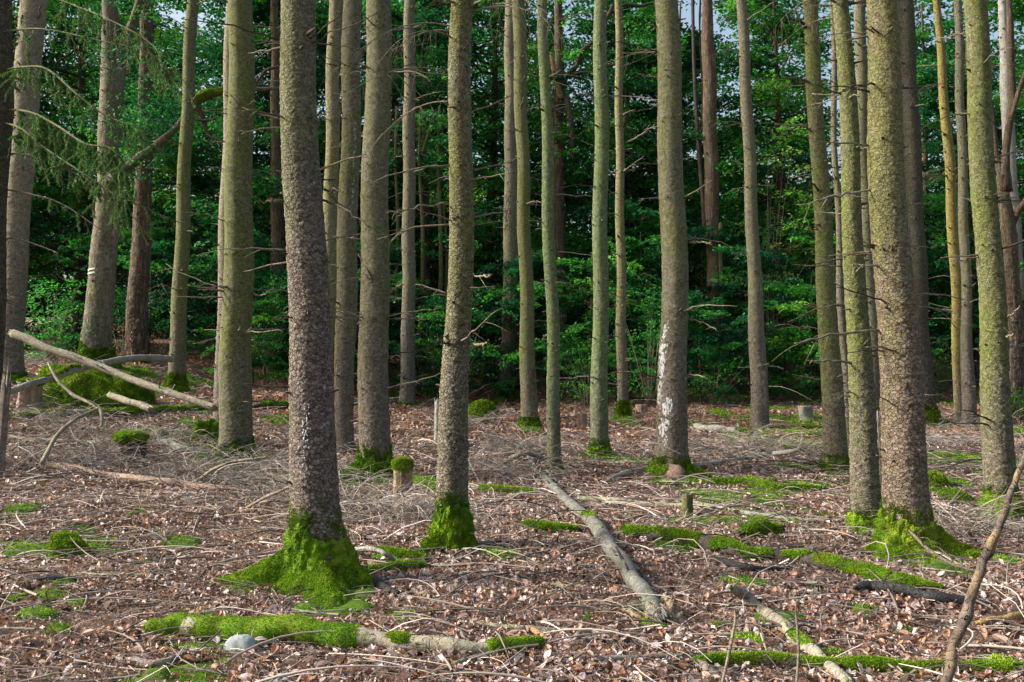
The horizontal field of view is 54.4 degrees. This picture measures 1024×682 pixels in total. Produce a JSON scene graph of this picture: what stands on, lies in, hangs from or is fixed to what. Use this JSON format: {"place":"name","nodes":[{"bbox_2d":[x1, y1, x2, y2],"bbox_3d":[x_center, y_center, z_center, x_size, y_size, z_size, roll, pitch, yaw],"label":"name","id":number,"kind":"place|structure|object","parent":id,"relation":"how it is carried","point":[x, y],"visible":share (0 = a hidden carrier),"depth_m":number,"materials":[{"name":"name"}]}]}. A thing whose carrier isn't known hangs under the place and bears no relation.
{"place":"outdoors","nodes":[
{"label":"outdoors","id":0,"kind":"place"},
{"bbox_2d":[0,328,1023,681],"bbox_3d":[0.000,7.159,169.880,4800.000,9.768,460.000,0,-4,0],"label":"ground","id":1,"kind":"structure","parent":0,"point":[352,604],"depth_m":8.44,"materials":[{"name":"brown plant"}]},
{"bbox_2d":[0,359,11,477],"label":"snag","id":2,"kind":"object","parent":1,"relation":"on","point":[5,391],"visible":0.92,"depth_m":15.02,"materials":[{"name":"brown plant"}]},
{"bbox_2d":[16,377,45,409],"bbox_3d":[-9.822,1.078,20.283,0.616,0.688,0.617,0,-4,0],"label":"tree stump","id":3,"kind":"object","parent":1,"relation":"on","point":[32,395],"visible":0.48,"depth_m":20.12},
{"bbox_2d":[3,0,67,383],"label":"spruce","id":4,"kind":"object","parent":1,"relation":"on","point":[34,12],"visible":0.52,"depth_m":22.65,"materials":[{"name":"brown plant"}]},
{"bbox_2d":[12,0,97,298],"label":"broadleaf tree","id":5,"kind":"object","parent":1,"relation":"on","point":[49,244],"visible":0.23,"depth_m":39.57,"materials":[{"name":"green plant"}]},
{"bbox_2d":[24,275,94,363],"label":"beech sapling","id":6,"kind":"object","parent":1,"relation":"on","point":[53,329],"visible":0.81,"depth_m":26.54,"materials":[{"name":"plant"}]},
{"bbox_2d":[13,2,119,326],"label":"broadleaf tree","id":7,"kind":"object","parent":1,"relation":"on","point":[39,306],"visible":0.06,"depth_m":47.30,"materials":[{"name":"green plant"}]},
{"bbox_2d":[45,530,91,556],"bbox_3d":[-4.243,1.982,9.535,0.493,0.342,0.401,0,-4,0],"label":"moss mound","id":8,"kind":"object","parent":1,"relation":"on","point":[61,539],"visible":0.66,"depth_m":9.44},
{"bbox_2d":[37,363,126,408],"bbox_3d":[-9.119,1.036,21.029,2.171,1.158,1.170,0,-4,0],"label":"moss mound","id":9,"kind":"object","parent":1,"relation":"on","point":[92,385],"visible":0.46,"depth_m":20.66,"materials":[{"name":"plant"}]},
{"bbox_2d":[10,349,174,393],"bbox_3d":[-8.198,0.601,19.754,0.261,1.006,4.927,-1,-4,17],"label":"fallen log","id":10,"kind":"object","parent":1,"relation":"on","point":[64,370],"visible":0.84,"depth_m":19.16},
{"bbox_2d":[0,0,200,389],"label":"spruce","id":11,"kind":"object","parent":1,"relation":"on","point":[8,84],"visible":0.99,"depth_m":15.53,"materials":[{"name":"green plant"}]},
{"bbox_2d":[8,402,211,419],"bbox_3d":[-8.085,1.472,20.760,0.767,0.396,4.876,-3,-5,40],"label":"fallen log","id":12,"kind":"object","parent":1,"relation":"on","point":[136,410],"visible":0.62,"depth_m":20.41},
{"bbox_2d":[7,329,218,410],"bbox_3d":[-7.491,0.523,18.574,4.777,1.570,0.438,-1,-4,17],"label":"fallen log","id":13,"kind":"object","parent":1,"relation":"on","point":[34,342],"visible":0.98,"depth_m":18.65,"materials":[{"name":"wood"}]},
{"bbox_2d":[12,0,217,350],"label":"broadleaf tree","id":14,"kind":"object","parent":1,"relation":"on","point":[45,107],"visible":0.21,"depth_m":42.00,"materials":[{"name":"green plant"}]},
{"bbox_2d":[48,192,207,354],"bbox_3d":[-14.265,-2.364,36.666,5.980,6.618,6.009,2,-4,-28],"label":"beech sapling","id":15,"kind":"object","parent":1,"relation":"on","point":[122,292],"visible":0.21,"depth_m":36.60,"materials":[{"name":"green plant"}]},
{"bbox_2d":[109,429,150,461],"bbox_3d":[-6.424,1.745,16.717,0.683,0.525,0.654,-2,-4,26],"label":"tree stump","id":16,"kind":"object","parent":1,"relation":"on","point":[127,434],"visible":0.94,"depth_m":16.52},
{"bbox_2d":[113,371,156,404],"bbox_3d":[-8.725,1.089,22.144,1.622,0.894,0.954,0,-4,0],"label":"moss mound","id":17,"kind":"object","parent":1,"relation":"on","point":[133,391],"visible":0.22,"depth_m":21.87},
{"bbox_2d":[122,0,156,366],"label":"conifer","id":18,"kind":"object","parent":1,"relation":"on","point":[136,307],"visible":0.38,"depth_m":30.05,"materials":[{"name":"brown plant"}]},
{"bbox_2d":[61,238,217,354],"bbox_3d":[-11.891,-1.299,33.001,5.183,4.694,4.126,1,-4,-12],"label":"beech sapling","id":19,"kind":"object","parent":1,"relation":"on","point":[162,245],"visible":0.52,"depth_m":32.87,"materials":[{"name":"green plant"}]},
{"bbox_2d":[33,459,252,491],"bbox_3d":[-5.725,1.976,14.630,4.762,0.362,0.535,-2,-4,30],"label":"fallen log","id":20,"kind":"object","parent":1,"relation":"on","point":[134,476],"visible":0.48,"depth_m":14.42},
{"bbox_2d":[30,0,269,340],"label":"broadleaf tree","id":21,"kind":"object","parent":1,"relation":"on","point":[174,167],"visible":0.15,"depth_m":49.56,"materials":[{"name":"green plant"}]},
{"bbox_2d":[67,0,279,371],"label":"oak tree","id":22,"kind":"object","parent":1,"relation":"on","point":[99,300],"visible":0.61,"depth_m":27.52,"materials":[{"name":"green plant"}]},
{"bbox_2d":[142,0,217,393],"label":"spruce","id":23,"kind":"object","parent":1,"relation":"on","point":[176,374],"visible":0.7,"depth_m":25.85,"materials":[{"name":"brown plant"}]},
{"bbox_2d":[190,417,218,445],"bbox_3d":[-5.641,1.760,18.458,0.634,0.712,0.468,0,-4,0],"label":"moss mound","id":24,"kind":"object","parent":1,"relation":"on","point":[210,425],"visible":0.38,"depth_m":18.34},
{"bbox_2d":[156,226,288,370],"bbox_3d":[-9.933,-1.341,34.171,5.007,5.515,4.983,0,-4,6],"label":"beech sapling","id":25,"kind":"object","parent":1,"relation":"on","point":[207,269],"visible":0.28,"depth_m":34.16,"materials":[{"name":"green plant"}]},
{"bbox_2d":[166,0,285,462],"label":"spruce","id":26,"kind":"object","parent":1,"relation":"on","point":[235,401],"visible":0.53,"depth_m":17.04,"materials":[{"name":"brown plant"}]},
{"bbox_2d":[70,0,395,337],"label":"broadleaf tree","id":27,"kind":"object","parent":1,"relation":"on","point":[261,12],"visible":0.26,"depth_m":38.07,"materials":[{"name":"green plant"}]},
{"bbox_2d":[194,0,280,420],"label":"spruce","id":28,"kind":"object","parent":1,"relation":"on","point":[220,224],"visible":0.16,"depth_m":19.10,"materials":[{"name":"brown plant"}]},
{"bbox_2d":[199,297,288,386],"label":"beech sapling","id":29,"kind":"object","parent":1,"relation":"on","point":[274,344],"visible":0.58,"depth_m":30.50,"materials":[{"name":"green plant"}]},
{"bbox_2d":[267,0,288,375],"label":"oak tree","id":30,"kind":"object","parent":1,"relation":"on","point":[277,223],"visible":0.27,"depth_m":36.93,"materials":[{"name":"plant"}]},
{"bbox_2d":[184,0,377,609],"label":"spruce","id":31,"kind":"object","parent":1,"relation":"on","point":[318,554],"visible":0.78,"depth_m":8.18,"materials":[{"name":"brown plant"}]},
{"bbox_2d":[170,0,398,338],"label":"broadleaf tree","id":32,"kind":"object","parent":1,"relation":"on","point":[266,30],"visible":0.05,"depth_m":51.36,"materials":[{"name":"green plant"}]},
{"bbox_2d":[252,269,358,376],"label":"beech sapling","id":33,"kind":"object","parent":1,"relation":"on","point":[284,286],"visible":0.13,"depth_m":32.76,"materials":[{"name":"green plant"}]},
{"bbox_2d":[286,0,366,453],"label":"spruce","id":34,"kind":"object","parent":1,"relation":"on","point":[347,267],"visible":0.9,"depth_m":19.20,"materials":[{"name":"brown plant"}]},
{"bbox_2d":[320,0,342,378],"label":"spruce","id":35,"kind":"object","parent":1,"relation":"on","point":[332,154],"visible":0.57,"depth_m":23.91,"materials":[{"name":"brown plant"}]},
{"bbox_2d":[197,0,487,360],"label":"broadleaf tree","id":36,"kind":"object","parent":1,"relation":"on","point":[322,18],"visible":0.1,"depth_m":41.75,"materials":[{"name":"green plant"}]},
{"bbox_2d":[136,612,549,656],"bbox_3d":[-1.184,1.871,6.362,2.835,0.250,0.420,-1,-4,13],"label":"fallen log","id":37,"kind":"object","parent":1,"relation":"on","point":[347,635],"visible":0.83,"depth_m":6.25,"materials":[{"name":"plant"}]},
{"bbox_2d":[317,0,447,484],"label":"spruce","id":38,"kind":"object","parent":1,"relation":"on","point":[374,445],"visible":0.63,"depth_m":15.53,"materials":[{"name":"brown plant"}]},
{"bbox_2d":[333,240,440,400],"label":"beech sapling","id":39,"kind":"object","parent":1,"relation":"on","point":[393,255],"visible":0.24,"depth_m":35.22,"materials":[{"name":"green plant"}]},
{"bbox_2d":[287,20,502,366],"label":"broadleaf tree","id":40,"kind":"object","parent":1,"relation":"on","point":[443,198],"visible":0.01,"depth_m":51.74,"materials":[{"name":"green plant"}]},
{"bbox_2d":[365,559,430,572],"bbox_3d":[-1.000,1.973,8.668,0.621,0.148,0.152,1,-4,-18],"label":"fallen branch","id":41,"kind":"object","parent":1,"relation":"on","point":[378,566],"visible":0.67,"depth_m":8.63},
{"bbox_2d":[390,456,414,504],"bbox_3d":[-1.370,1.767,12.487,0.310,0.665,0.330,0,-4,0],"label":"tree stump","id":42,"kind":"object","parent":1,"relation":"on","point":[402,467],"visible":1,"depth_m":12.38,"materials":[{"name":"brown wood"}]},
{"bbox_2d":[286,0,546,386],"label":"broadleaf tree","id":43,"kind":"object","parent":1,"relation":"on","point":[442,40],"visible":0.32,"depth_m":39.21,"materials":[{"name":"green plant"}]},
{"bbox_2d":[388,0,445,408],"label":"spruce","id":44,"kind":"object","parent":1,"relation":"on","point":[407,371],"visible":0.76,"depth_m":32.27,"materials":[{"name":"brown plant"}]},
{"bbox_2d":[394,106,447,396],"bbox_3d":[-3.432,-3.400,36.952,2.092,11.045,0.732,0,-4,4],"label":"hazel bush","id":45,"kind":"object","parent":1,"relation":"on","point":[441,210],"visible":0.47,"depth_m":37.05,"materials":[{"name":"green plant"}]},
{"bbox_2d":[318,0,575,554],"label":"spruce","id":46,"kind":"object","parent":1,"relation":"on","point":[451,526],"visible":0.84,"depth_m":9.68,"materials":[{"name":"brown plant"}]},
{"bbox_2d":[412,289,495,401],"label":"beech sapling","id":47,"kind":"object","parent":1,"relation":"on","point":[442,316],"visible":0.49,"depth_m":32.89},
{"bbox_2d":[389,289,519,394],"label":"beech sapling","id":48,"kind":"object","parent":1,"relation":"on","point":[439,301],"visible":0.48,"depth_m":34.02,"materials":[{"name":"green plant"}]},
{"bbox_2d":[468,399,498,423],"bbox_3d":[-0.861,1.960,26.690,0.882,0.871,0.916,-3,-5,45],"label":"moss mound","id":49,"kind":"object","parent":1,"relation":"on","point":[479,408],"visible":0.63,"depth_m":26.56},
{"bbox_2d":[357,0,633,384],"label":"broadleaf tree","id":50,"kind":"object","parent":1,"relation":"on","point":[495,94],"visible":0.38,"depth_m":42.78,"materials":[{"name":"green plant"}]},
{"bbox_2d":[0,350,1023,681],"bbox_3d":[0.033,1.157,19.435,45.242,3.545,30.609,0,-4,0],"label":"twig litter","id":51,"kind":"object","parent":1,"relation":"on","point":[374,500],"visible":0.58,"depth_m":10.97,"materials":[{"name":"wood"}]},
{"bbox_2d":[0,361,1023,681],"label":"ground moss","id":52,"kind":"object","parent":1,"relation":"on","point":[614,457],"visible":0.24,"depth_m":12.01,"materials":[{"name":"plant"}]},
{"bbox_2d":[12,0,1023,364],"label":"woodland","id":53,"kind":"object","parent":1,"relation":"on","point":[64,272],"visible":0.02,"depth_m":66.17,"materials":[{"name":"plant"}]},
{"bbox_2d":[486,0,553,403],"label":"spruce","id":54,"kind":"object","parent":1,"relation":"on","point":[510,223],"visible":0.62,"depth_m":35.84,"materials":[{"name":"brown plant"}]},
{"bbox_2d":[470,249,587,397],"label":"beech sapling","id":55,"kind":"object","parent":1,"relation":"on","point":[508,307],"visible":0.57,"depth_m":34.59,"materials":[{"name":"green plant"}]},
{"bbox_2d":[506,0,569,426],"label":"spruce","id":56,"kind":"object","parent":1,"relation":"on","point":[528,416],"visible":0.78,"depth_m":25.71,"materials":[{"name":"brown plant"}]},
{"bbox_2d":[471,29,614,370],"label":"broadleaf tree","id":57,"kind":"object","parent":1,"relation":"on","point":[530,95],"visible":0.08,"depth_m":52.95,"materials":[{"name":"green plant"}]},
{"bbox_2d":[517,519,582,533],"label":"fallen log","id":58,"kind":"object","parent":1,"relation":"on","point":[542,525],"visible":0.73,"depth_m":10.47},
{"bbox_2d":[527,0,607,471],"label":"spruce","id":59,"kind":"object","parent":1,"relation":"on","point":[553,381],"visible":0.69,"depth_m":16.22,"materials":[{"name":"brown plant"}]},
{"bbox_2d":[543,335,630,407],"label":"beech sapling","id":60,"kind":"object","parent":1,"relation":"on","point":[586,396],"visible":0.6,"depth_m":31.90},
{"bbox_2d":[519,257,656,408],"bbox_3d":[2.876,-0.310,34.140,4.983,5.515,5.007,-2,-4,35],"label":"beech sapling","id":61,"kind":"object","parent":1,"relation":"on","point":[575,303],"visible":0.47,"depth_m":33.59,"materials":[{"name":"green plant"}]},
{"bbox_2d":[527,0,657,390],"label":"oak tree","id":62,"kind":"object","parent":1,"relation":"on","point":[561,95],"visible":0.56,"depth_m":39.07,"materials":[{"name":"green plant"}]},
{"bbox_2d":[528,0,657,456],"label":"spruce","id":63,"kind":"object","parent":1,"relation":"on","point":[599,397],"visible":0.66,"depth_m":18.55,"materials":[{"name":"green plant"}]},
{"bbox_2d":[520,438,668,621],"bbox_3d":[0.580,2.061,14.490,0.488,0.742,15.489,0,-4,-2],"label":"fallen log","id":64,"kind":"object","parent":1,"relation":"on","point":[631,575],"visible":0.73,"depth_m":8.39,"materials":[{"name":"wood"}]},
{"bbox_2d":[581,0,655,416],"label":"spruce","id":65,"kind":"object","parent":1,"relation":"on","point":[623,408],"visible":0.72,"depth_m":28.17,"materials":[{"name":"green plant"}]},
{"bbox_2d":[546,232,704,402],"bbox_3d":[3.986,-0.669,34.513,5.758,6.342,5.730,0,-4,5],"label":"beech sapling","id":66,"kind":"object","parent":1,"relation":"on","point":[640,278],"visible":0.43,"depth_m":34.43,"materials":[{"name":"green plant"}]},
{"bbox_2d":[528,0,759,387],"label":"broadleaf tree","id":67,"kind":"object","parent":1,"relation":"on","point":[640,215],"visible":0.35,"depth_m":40.58,"materials":[{"name":"green plant"}]},
{"bbox_2d":[608,284,696,406],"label":"beech sapling","id":68,"kind":"object","parent":1,"relation":"on","point":[648,394],"visible":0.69,"depth_m":31.49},
{"bbox_2d":[622,589,684,622],"bbox_3d":[1.036,1.914,7.024,0.406,0.248,0.423,3,-5,-42],"label":"rotten stump","id":69,"kind":"object","parent":1,"relation":"on","point":[671,609],"visible":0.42,"depth_m":6.96,"materials":[{"name":"brown wood"}]},
{"bbox_2d":[598,0,736,479],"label":"spruce","id":70,"kind":"object","parent":1,"relation":"on","point":[672,377],"visible":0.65,"depth_m":15.36,"materials":[{"name":"brown plant"}]},
{"bbox_2d":[565,13,773,328],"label":"broadleaf tree","id":71,"kind":"object","parent":1,"relation":"on","point":[719,81],"visible":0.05,"depth_m":52.12,"materials":[{"name":"green plant"}]},
{"bbox_2d":[543,1,813,385],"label":"broadleaf tree","id":72,"kind":"object","parent":1,"relation":"on","point":[688,54],"visible":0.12,"depth_m":42.41,"materials":[{"name":"green plant"}]},
{"bbox_2d":[635,289,749,404],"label":"beech sapling","id":73,"kind":"object","parent":1,"relation":"on","point":[711,345],"visible":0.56,"depth_m":32.53,"materials":[{"name":"green plant"}]},
{"bbox_2d":[626,226,774,399],"bbox_3d":[7.528,-1.135,38.753,6.478,7.169,6.510,-2,-4,32],"label":"beech sapling","id":74,"kind":"object","parent":1,"relation":"on","point":[705,288],"visible":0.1,"depth_m":37.84,"materials":[{"name":"green plant"}]},
{"bbox_2d":[691,0,729,393],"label":"larch","id":75,"kind":"object","parent":1,"relation":"on","point":[709,197],"visible":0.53,"depth_m":37.70,"materials":[{"name":"plant"}]},
{"bbox_2d":[687,355,750,406],"bbox_3d":[6.423,1.322,31.751,2.853,1.845,2.560,-3,-4,38],"label":"bush","id":76,"kind":"object","parent":1,"relation":"on","point":[711,399],"visible":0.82,"depth_m":31.92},
{"bbox_2d":[689,109,814,365],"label":"broadleaf tree","id":77,"kind":"object","parent":1,"relation":"on","point":[724,118],"visible":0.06,"depth_m":55.67,"materials":[{"name":"green plant"}]},
{"bbox_2d":[687,244,820,404],"bbox_3d":[8.695,-0.619,35.612,5.481,6.066,5.508,-2,-4,34],"label":"beech sapling","id":78,"kind":"object","parent":1,"relation":"on","point":[766,265],"visible":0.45,"depth_m":35.05,"materials":[{"name":"green plant"}]},
{"bbox_2d":[702,0,810,427],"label":"spruce","id":79,"kind":"object","parent":1,"relation":"on","point":[759,386],"visible":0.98,"depth_m":25.96,"materials":[{"name":"brown plant"}]},
{"bbox_2d":[735,516,785,537],"bbox_3d":[2.576,1.947,10.323,0.704,0.264,0.241,2,-4,-35],"label":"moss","id":80,"kind":"object","parent":1,"relation":"on","point":[748,527],"visible":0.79,"depth_m":10.23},
{"bbox_2d":[684,68,840,376],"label":"broadleaf tree","id":81,"kind":"object","parent":1,"relation":"on","point":[770,202],"visible":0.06,"depth_m":46.08,"materials":[{"name":"green plant"}]},
{"bbox_2d":[723,146,814,392],"bbox_3d":[9.424,-2.662,37.161,4.044,9.456,4.272,0,-4,0],"label":"young tree","id":82,"kind":"object","parent":1,"relation":"on","point":[784,224],"visible":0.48,"depth_m":37.20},
{"bbox_2d":[708,477,829,492],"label":"fallen log","id":83,"kind":"object","parent":1,"relation":"on","point":[757,483],"visible":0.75,"depth_m":13.84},
{"bbox_2d":[618,523,948,591],"bbox_3d":[2.301,1.887,9.012,0.488,0.264,3.546,3,-4,-38],"label":"fallen log","id":84,"kind":"object","parent":1,"relation":"on","point":[730,545],"visible":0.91,"depth_m":8.96,"materials":[{"name":"plant"}]},
{"bbox_2d":[728,584,853,681],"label":"fallen branch","id":85,"kind":"object","parent":1,"relation":"on","point":[808,645],"visible":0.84,"depth_m":6.38,"materials":[{"name":"wood"}]},
{"bbox_2d":[768,367,820,401],"bbox_3d":[9.511,1.646,34.209,2.108,1.520,2.851,2,-4,-27],"label":"bush","id":86,"kind":"object","parent":1,"relation":"on","point":[785,394],"visible":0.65,"depth_m":33.89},
{"bbox_2d":[642,0,950,390],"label":"broadleaf tree","id":87,"kind":"object","parent":1,"relation":"on","point":[758,61],"visible":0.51,"depth_m":39.98,"materials":[{"name":"green plant"}]},
{"bbox_2d":[747,282,845,399],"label":"beech sapling","id":88,"kind":"object","parent":1,"relation":"on","point":[805,289],"visible":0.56,"depth_m":33.55,"materials":[{"name":"green plant"}]},
{"bbox_2d":[735,0,864,470],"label":"spruce","id":89,"kind":"object","parent":1,"relation":"on","point":[835,446],"visible":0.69,"depth_m":15.88,"materials":[{"name":"brown plant"}]},
{"bbox_2d":[775,1,863,450],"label":"spruce","id":90,"kind":"object","parent":1,"relation":"on","point":[835,178],"visible":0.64,"depth_m":19.67,"materials":[{"name":"brown plant"}]},
{"bbox_2d":[686,650,1023,675],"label":"fallen log","id":91,"kind":"object","parent":1,"relation":"on","point":[779,659],"visible":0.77,"depth_m":5.82,"materials":[{"name":"plant"}]},
{"bbox_2d":[830,0,880,411],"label":"spruce","id":92,"kind":"object","parent":1,"relation":"on","point":[861,68],"visible":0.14,"depth_m":26.75,"materials":[{"name":"brown plant"}]},
{"bbox_2d":[775,0,941,530],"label":"spruce","id":93,"kind":"object","parent":1,"relation":"on","point":[864,472],"visible":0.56,"depth_m":10.93,"materials":[{"name":"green plant"}]},
{"bbox_2d":[774,0,981,563],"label":"spruce","id":94,"kind":"object","parent":1,"relation":"on","point":[905,502],"visible":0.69,"depth_m":9.32,"materials":[{"name":"brown plant"}]},
{"bbox_2d":[852,581,991,605],"bbox_3d":[3.057,1.886,7.449,0.971,0.111,0.184,-2,-4,33],"label":"fallen log","id":95,"kind":"object","parent":1,"relation":"on","point":[917,593],"visible":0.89,"depth_m":7.45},
{"bbox_2d":[834,5,1023,375],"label":"broadleaf tree","id":96,"kind":"object","parent":1,"relation":"on","point":[924,58],"visible":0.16,"depth_m":49.78,"materials":[{"name":"green plant"}]},
{"bbox_2d":[897,0,977,425],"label":"spruce","id":97,"kind":"object","parent":1,"relation":"on","point":[913,155],"visible":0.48,"depth_m":26.64,"materials":[{"name":"brown plant"}]},
{"bbox_2d":[915,0,1008,421],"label":"spruce","id":98,"kind":"object","parent":1,"relation":"on","point":[950,173],"visible":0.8,"depth_m":27.21,"materials":[{"name":"brown plant"}]},
{"bbox_2d":[916,47,1023,386],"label":"broadleaf tree","id":99,"kind":"object","parent":1,"relation":"on","point":[941,325],"visible":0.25,"depth_m":42.01,"materials":[{"name":"green plant"}]},
{"bbox_2d":[920,0,1023,520],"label":"spruce","id":100,"kind":"object","parent":1,"relation":"on","point":[998,447],"visible":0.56,"depth_m":11.79,"materials":[{"name":"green plant"}]},
{"bbox_2d":[925,0,1023,315],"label":"broadleaf tree","id":101,"kind":"object","parent":1,"relation":"on","point":[1017,13],"visible":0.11,"depth_m":50.77,"materials":[{"name":"green plant"}]},
{"bbox_2d":[939,0,1015,426],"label":"spruce","id":102,"kind":"object","parent":1,"relation":"on","point":[968,392],"visible":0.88,"depth_m":26.31,"materials":[{"name":"brown plant"}]},
{"bbox_2d":[937,28,1023,295],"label":"broadleaf tree","id":103,"kind":"object","parent":1,"relation":"on","point":[1020,73],"visible":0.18,"depth_m":44.52,"materials":[{"name":"green plant"}]},
{"bbox_2d":[940,452,1023,681],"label":"fallen branch","id":104,"kind":"object","parent":1,"relation":"on","point":[966,615],"visible":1,"depth_m":5.33,"materials":[{"name":"wood"}]},
{"bbox_2d":[992,0,1023,415],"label":"broadleaf tree","id":105,"kind":"object","parent":1,"relation":"on","point":[1009,216],"visible":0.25,"depth_m":27.90,"materials":[{"name":"brown plant"}]},
{"bbox_2d":[997,0,1023,313],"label":"beech tree","id":106,"kind":"object","parent":1,"relation":"on","point":[1003,78],"visible":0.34,"depth_m":38.49,"materials":[{"name":"wood"}]},
{"bbox_2d":[12,0,1023,342],"label":"sky","id":107,"kind":"structure","parent":0,"point":[684,14],"materials":[{"name":"white"}]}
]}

